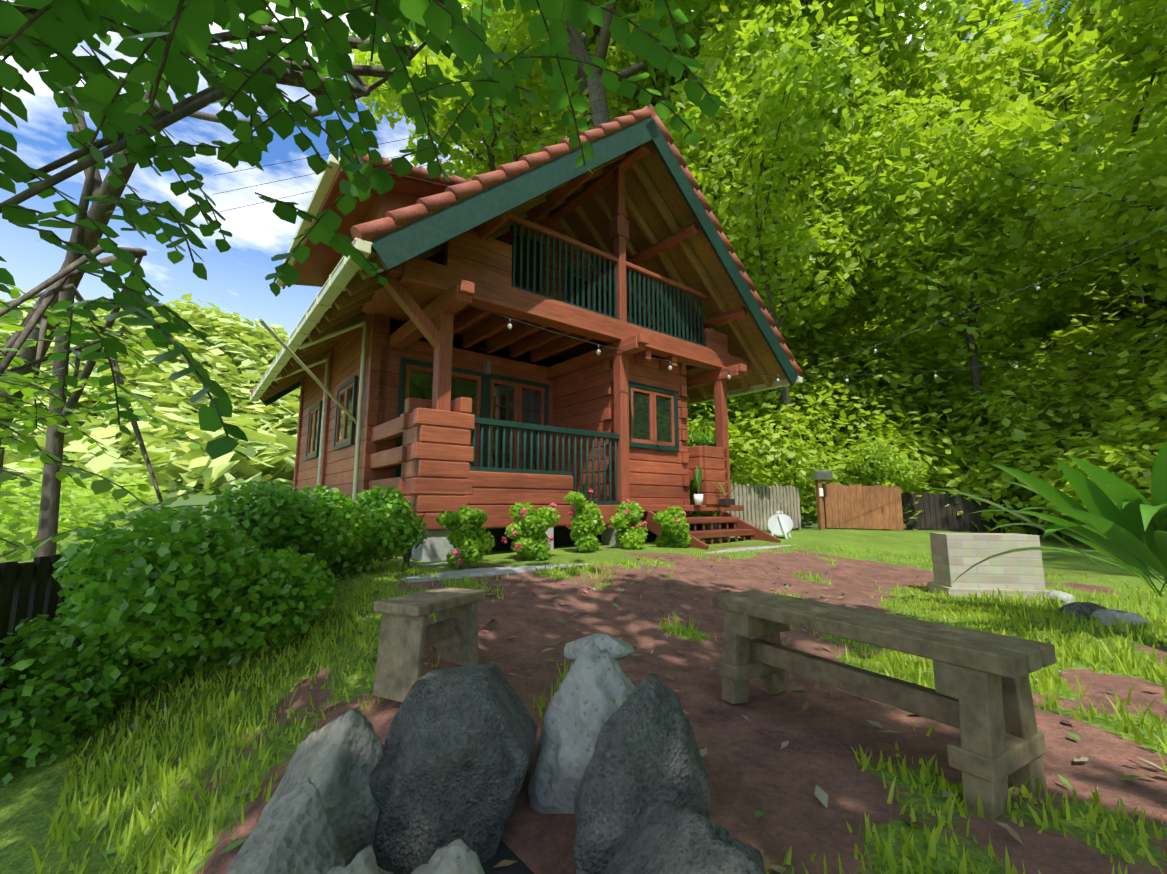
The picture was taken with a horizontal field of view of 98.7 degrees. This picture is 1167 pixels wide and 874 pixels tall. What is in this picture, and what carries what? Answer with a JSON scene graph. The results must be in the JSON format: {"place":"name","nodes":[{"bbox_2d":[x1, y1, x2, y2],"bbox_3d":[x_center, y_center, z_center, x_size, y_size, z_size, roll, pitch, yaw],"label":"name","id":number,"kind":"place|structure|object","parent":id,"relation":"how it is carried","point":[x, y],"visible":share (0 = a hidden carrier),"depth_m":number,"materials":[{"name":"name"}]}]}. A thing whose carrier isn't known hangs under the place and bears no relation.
{"place":"outdoors","nodes":[
{"label":"outdoors","id":0,"kind":"place"},
{"bbox_2d":[0,285,243,559],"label":"light leaves","id":1,"kind":"object","parent":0,"point":[97,486],"visible":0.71,"depth_m":3.47,"materials":[{"name":"green plant"}]},
{"bbox_2d":[0,0,727,556],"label":"canopy","id":2,"kind":"object","parent":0,"point":[64,28],"depth_m":2.00,"materials":[{"name":"green plant"}]},
{"bbox_2d":[307,273,674,495],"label":"window panes","id":3,"kind":"structure","parent":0,"point":[518,408],"depth_m":8.04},
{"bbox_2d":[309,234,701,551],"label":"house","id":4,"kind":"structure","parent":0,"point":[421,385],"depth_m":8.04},
{"bbox_2d":[261,141,786,402],"bbox_3d":[-1.579,-2.554,10.264,7.539,3.379,8.200,6,-10,-38],"label":"roof underside","id":5,"kind":"object","parent":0,"point":[657,209],"visible":0.17,"depth_m":8.69,"materials":[{"name":"brown wood"}]},
{"bbox_2d":[249,104,802,393],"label":"roof tiles","id":6,"kind":"object","parent":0,"point":[458,189],"visible":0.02,"depth_m":6.08,"materials":[{"name":"tile"}]},
{"bbox_2d":[250,154,802,504],"bbox_3d":[-1.779,-0.906,9.876,8.312,5.056,8.300,6,-10,-38],"label":"gutter","id":7,"kind":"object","parent":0,"point":[345,270],"visible":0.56,"depth_m":7.10,"materials":[{"name":"beige metal"}]},
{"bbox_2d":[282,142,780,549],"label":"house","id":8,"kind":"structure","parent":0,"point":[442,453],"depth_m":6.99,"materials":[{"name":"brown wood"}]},
{"bbox_2d":[0,0,1077,335],"label":"sky","id":9,"kind":"structure","parent":0,"point":[236,276],"materials":[{"name":"blue"}]},
{"bbox_2d":[384,167,730,503],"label":"wooden posts","id":10,"kind":"object","parent":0,"point":[439,336],"visible":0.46,"depth_m":7.21,"materials":[{"name":"brown wood"}]},
{"bbox_2d":[0,264,1166,873],"bbox_3d":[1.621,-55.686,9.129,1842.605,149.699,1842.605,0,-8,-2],"label":"ground","id":11,"kind":"structure","parent":0,"point":[752,774],"depth_m":2.12,"materials":[{"name":"brown soil"}]},
{"bbox_2d":[0,548,153,689],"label":"dark fence","id":12,"kind":"object","parent":11,"relation":"on","point":[29,590],"visible":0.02,"depth_m":2.60,"materials":[{"name":"brown wood"}]},
{"bbox_2d":[0,445,168,560],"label":"valley scrub","id":13,"kind":"object","parent":11,"relation":"on","point":[19,516],"visible":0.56,"depth_m":8.54,"materials":[{"name":"green plant"}]},
{"bbox_2d":[0,479,428,784],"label":"shrubs","id":14,"kind":"object","parent":11,"relation":"on","point":[225,586],"visible":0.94,"depth_m":2.46,"materials":[{"name":"green plant"}]},
{"bbox_2d":[227,777,347,873],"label":"rock","id":15,"kind":"object","parent":11,"relation":"on","point":[292,832],"visible":0.96,"depth_m":1.09,"materials":[{"name":"grey stone"}]},
{"bbox_2d":[259,708,383,864],"bbox_3d":[-0.696,1.091,1.365,0.328,0.663,0.394,-4,-9,25],"label":"rock","id":16,"kind":"object","parent":11,"relation":"on","point":[335,761],"visible":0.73,"depth_m":1.35,"materials":[{"name":"grey stone"}]},
{"bbox_2d":[307,844,392,873],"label":"rock","id":17,"kind":"object","parent":11,"relation":"on","point":[364,861],"visible":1,"depth_m":0.90,"materials":[{"name":"grey stone"}]},
{"bbox_2d":[373,587,484,701],"bbox_3d":[-0.713,0.948,2.342,0.270,0.401,0.460,-4,-9,26],"label":"stool","id":18,"kind":"object","parent":11,"relation":"on","point":[408,634],"visible":0.85,"depth_m":2.21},
{"bbox_2d":[411,839,484,873],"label":"rock","id":19,"kind":"object","parent":11,"relation":"on","point":[459,856],"visible":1,"depth_m":0.90,"materials":[{"name":"grey stone"}]},
{"bbox_2d":[369,664,536,873],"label":"rock","id":20,"kind":"object","parent":11,"relation":"on","point":[452,764],"visible":0.94,"depth_m":1.33,"materials":[{"name":"grey stone"}]},
{"bbox_2d":[376,840,533,873],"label":"ash","id":21,"kind":"object","parent":11,"relation":"on","point":[504,851],"visible":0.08,"depth_m":1.27,"materials":[{"name":"black"}]},
{"bbox_2d":[86,512,882,714],"bbox_3d":[4.119,0.604,9.392,18.300,3.570,6.208,4,-9,-25],"label":"flowering bush","id":22,"kind":"object","parent":11,"relation":"on","point":[406,557],"visible":0.06,"depth_m":4.66,"materials":[{"name":"brown plant"}]},
{"bbox_2d":[259,117,797,504],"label":"trim","id":23,"kind":"structure","parent":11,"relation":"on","point":[404,244],"depth_m":6.91,"materials":[{"name":"green wood"}]},
{"bbox_2d":[211,0,1165,375],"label":"wire","id":24,"kind":"object","parent":23,"relation":"attached to","point":[677,94],"visible":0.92,"depth_m":11.98,"materials":[{"name":"black"}]},
{"bbox_2d":[509,283,1156,378],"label":"string lights","id":25,"kind":"object","parent":24,"relation":"hanging from","point":[1037,284],"visible":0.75,"depth_m":8.69,"materials":[{"name":"grey plastic"}]},
{"bbox_2d":[507,286,1158,381],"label":"light bulbs","id":26,"kind":"object","parent":25,"relation":"attached to","point":[509,326],"visible":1,"depth_m":8.70,"materials":[{"name":"white glass"}]},
{"bbox_2d":[693,494,702,504],"bbox_3d":[1.834,0.998,7.987,0.160,0.170,0.160,0,-8,-2],"label":"pot","id":27,"kind":"object","parent":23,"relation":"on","point":[698,499],"visible":1,"depth_m":7.93,"materials":[{"name":"white ceramic"}]},
{"bbox_2d":[684,432,715,446],"bbox_3d":[2.052,0.083,8.768,0.803,0.356,0.385,7,-10,-40],"label":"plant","id":28,"kind":"object","parent":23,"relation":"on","point":[698,439],"visible":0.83,"depth_m":8.60,"materials":[{"name":"green plant"}]},
{"bbox_2d":[719,499,734,504],"bbox_3d":[2.336,1.056,8.154,0.240,0.100,0.140,6,-10,-38],"label":"planter","id":29,"kind":"object","parent":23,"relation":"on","point":[726,501],"visible":1,"depth_m":8.09,"materials":[{"name":"grey"}]},
{"bbox_2d":[0,26,1123,502],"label":"forest","id":30,"kind":"object","parent":11,"relation":"on","point":[268,448],"visible":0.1,"depth_m":88.44,"materials":[{"name":"green plant"}]},
{"bbox_2d":[436,491,691,568],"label":"flowering bushes","id":31,"kind":"object","parent":11,"relation":"on","point":[465,525],"visible":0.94,"depth_m":5.39,"materials":[{"name":"green plant"}]},
{"bbox_2d":[452,488,684,564],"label":"flowers","id":32,"kind":"object","parent":31,"relation":"attached to","point":[517,547],"visible":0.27,"depth_m":5.27,"materials":[{"name":"pink plant"}]},
{"bbox_2d":[528,638,635,813],"bbox_3d":[0.044,0.914,1.540,0.367,0.563,0.340,-5,-9,31],"label":"rock","id":33,"kind":"object","parent":11,"relation":"on","point":[596,688],"visible":0.54,"depth_m":1.46,"materials":[{"name":"grey stone"}]},
{"bbox_2d":[563,633,633,659],"bbox_3d":[0.052,0.719,1.726,0.244,0.102,0.193,0,-8,-2],"label":"cap rock","id":34,"kind":"object","parent":33,"relation":"on","point":[616,648],"visible":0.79,"depth_m":1.67,"materials":[{"name":"grey stone"}]},
{"bbox_2d":[401,523,796,582],"bbox_3d":[-1.303,1.843,9.154,6.800,0.652,8.270,6,-10,-38],"label":"concrete foundation","id":35,"kind":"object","parent":11,"relation":"on","point":[437,546],"visible":0.04,"depth_m":5.30,"materials":[{"name":"grey concrete"}]},
{"bbox_2d":[80,556,1166,873],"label":"litter","id":36,"kind":"object","parent":11,"relation":"on","point":[820,794],"visible":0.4,"depth_m":1.90,"materials":[{"name":"brown plant"}]},
{"bbox_2d":[573,673,710,873],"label":"rock","id":37,"kind":"object","parent":11,"relation":"on","point":[646,749],"visible":0.73,"depth_m":1.21,"materials":[{"name":"grey stone"}]},
{"bbox_2d":[603,800,765,873],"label":"rock","id":38,"kind":"object","parent":11,"relation":"on","point":[660,838],"visible":1,"depth_m":1.01,"materials":[{"name":"grey stone"}]},
{"bbox_2d":[726,483,800,531],"bbox_3d":[3.737,1.455,10.287,2.690,0.972,0.145,6,-10,-38],"label":"picket fence","id":39,"kind":"object","parent":11,"relation":"on","point":[764,514],"visible":0.75,"depth_m":10.16,"materials":[{"name":"beige wood"}]},
{"bbox_2d":[380,0,1164,484],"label":"tree trunks","id":40,"kind":"object","parent":11,"relation":"on","point":[580,50],"depth_m":14.87,"materials":[{"name":"brown plant"}]},
{"bbox_2d":[768,511,792,538],"bbox_3d":[3.242,1.439,8.253,0.340,0.443,0.380,-5,-9,31],"label":"satellite dish","id":41,"kind":"object","parent":11,"relation":"on","point":[781,523],"visible":0.88,"depth_m":8.12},
{"bbox_2d":[450,25,1166,539],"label":"bushes","id":42,"kind":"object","parent":11,"relation":"on","point":[1082,305],"depth_m":14.22,"materials":[{"name":"green plant"}]},
{"bbox_2d":[344,0,1166,359],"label":"trees","id":43,"kind":"object","parent":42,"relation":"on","point":[924,188],"visible":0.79,"depth_m":14.06,"materials":[{"name":"green plant"}]},
{"bbox_2d":[339,0,966,151],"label":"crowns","id":44,"kind":"object","parent":43,"relation":"on","point":[626,7],"visible":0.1,"depth_m":17.96,"materials":[{"name":"green plant"}]},
{"bbox_2d":[815,480,829,529],"bbox_3d":[5.282,1.485,11.015,0.330,1.090,0.100,3,-8,-19],"label":"wooden post","id":45,"kind":"object","parent":11,"relation":"on","point":[819,503],"visible":1,"depth_m":10.95,"materials":[{"name":"brown wood"}]},
{"bbox_2d":[815,488,822,496],"bbox_3d":[5.182,1.218,11.018,0.100,0.180,0.140,3,-8,-19],"label":"sign","id":46,"kind":"object","parent":45,"relation":"attached to","point":[820,492],"visible":0.71,"depth_m":10.95,"materials":[{"name":"white"}]},
{"bbox_2d":[810,470,832,479],"bbox_3d":[5.267,0.836,11.099,0.440,0.220,0.180,3,-8,-19],"label":"mail box","id":47,"kind":"object","parent":45,"relation":"on","point":[820,474],"visible":0.91,"depth_m":11.02,"materials":[{"name":"grey metal"}]},
{"bbox_2d":[822,483,905,530],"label":"wooden gate","id":48,"kind":"structure","parent":11,"relation":"on","point":[856,506],"depth_m":11.23,"materials":[{"name":"brown wood"}]},
{"bbox_2d":[572,441,1166,596],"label":"leaves","id":49,"kind":"object","parent":11,"relation":"on","point":[1131,533],"visible":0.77,"depth_m":3.12,"materials":[{"name":"green plant"}]},
{"bbox_2d":[712,590,1055,817],"bbox_3d":[0.985,0.880,1.855,0.340,0.434,1.120,4,-9,-30],"label":"bench","id":50,"kind":"object","parent":11,"relation":"on","point":[979,696],"visible":0.94,"depth_m":1.56,"materials":[{"name":"grey wood"}]},
{"bbox_2d":[687,404,1163,487],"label":"bushes","id":51,"kind":"object","parent":11,"relation":"on","point":[877,461],"visible":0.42,"depth_m":11.78,"materials":[{"name":"green plant"}]},
{"bbox_2d":[901,492,1009,532],"bbox_3d":[8.650,1.821,12.083,3.095,1.031,0.145,0,-8,2],"label":"brown fence","id":52,"kind":"object","parent":11,"relation":"on","point":[936,514],"visible":0.5,"depth_m":12.01,"materials":[{"name":"brown wood"}]},
{"bbox_2d":[928,533,1049,599],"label":"concrete block","id":53,"kind":"structure","parent":11,"relation":"on","point":[955,556],"depth_m":4.56,"materials":[{"name":"brick"}]},
{"bbox_2d":[1044,589,1074,604],"bbox_3d":[4.017,1.382,4.223,0.268,0.183,0.168,0,-8,-2],"label":"rock","id":54,"kind":"object","parent":11,"relation":"on","point":[1066,597],"visible":0.5,"depth_m":4.17,"materials":[{"name":"grey stone"}]},
{"bbox_2d":[1059,602,1106,620],"bbox_3d":[3.572,1.262,3.562,0.320,0.168,0.203,-3,-8,21],"label":"rock","id":55,"kind":"object","parent":11,"relation":"on","point":[1086,609],"visible":0.42,"depth_m":3.53,"materials":[{"name":"grey stone"}]},
{"bbox_2d":[1091,609,1149,627],"bbox_3d":[3.617,1.239,3.382,0.273,0.155,0.192,0,-8,-2],"label":"rock","id":56,"kind":"object","parent":11,"relation":"on","point":[1106,616],"visible":0.67,"depth_m":3.34,"materials":[{"name":"grey stone"}]},
{"bbox_2d":[29,542,1166,873],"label":"grass","id":57,"kind":"structure","parent":0,"point":[1099,658],"depth_m":2.23,"materials":[{"name":"green plant"}]}
]}

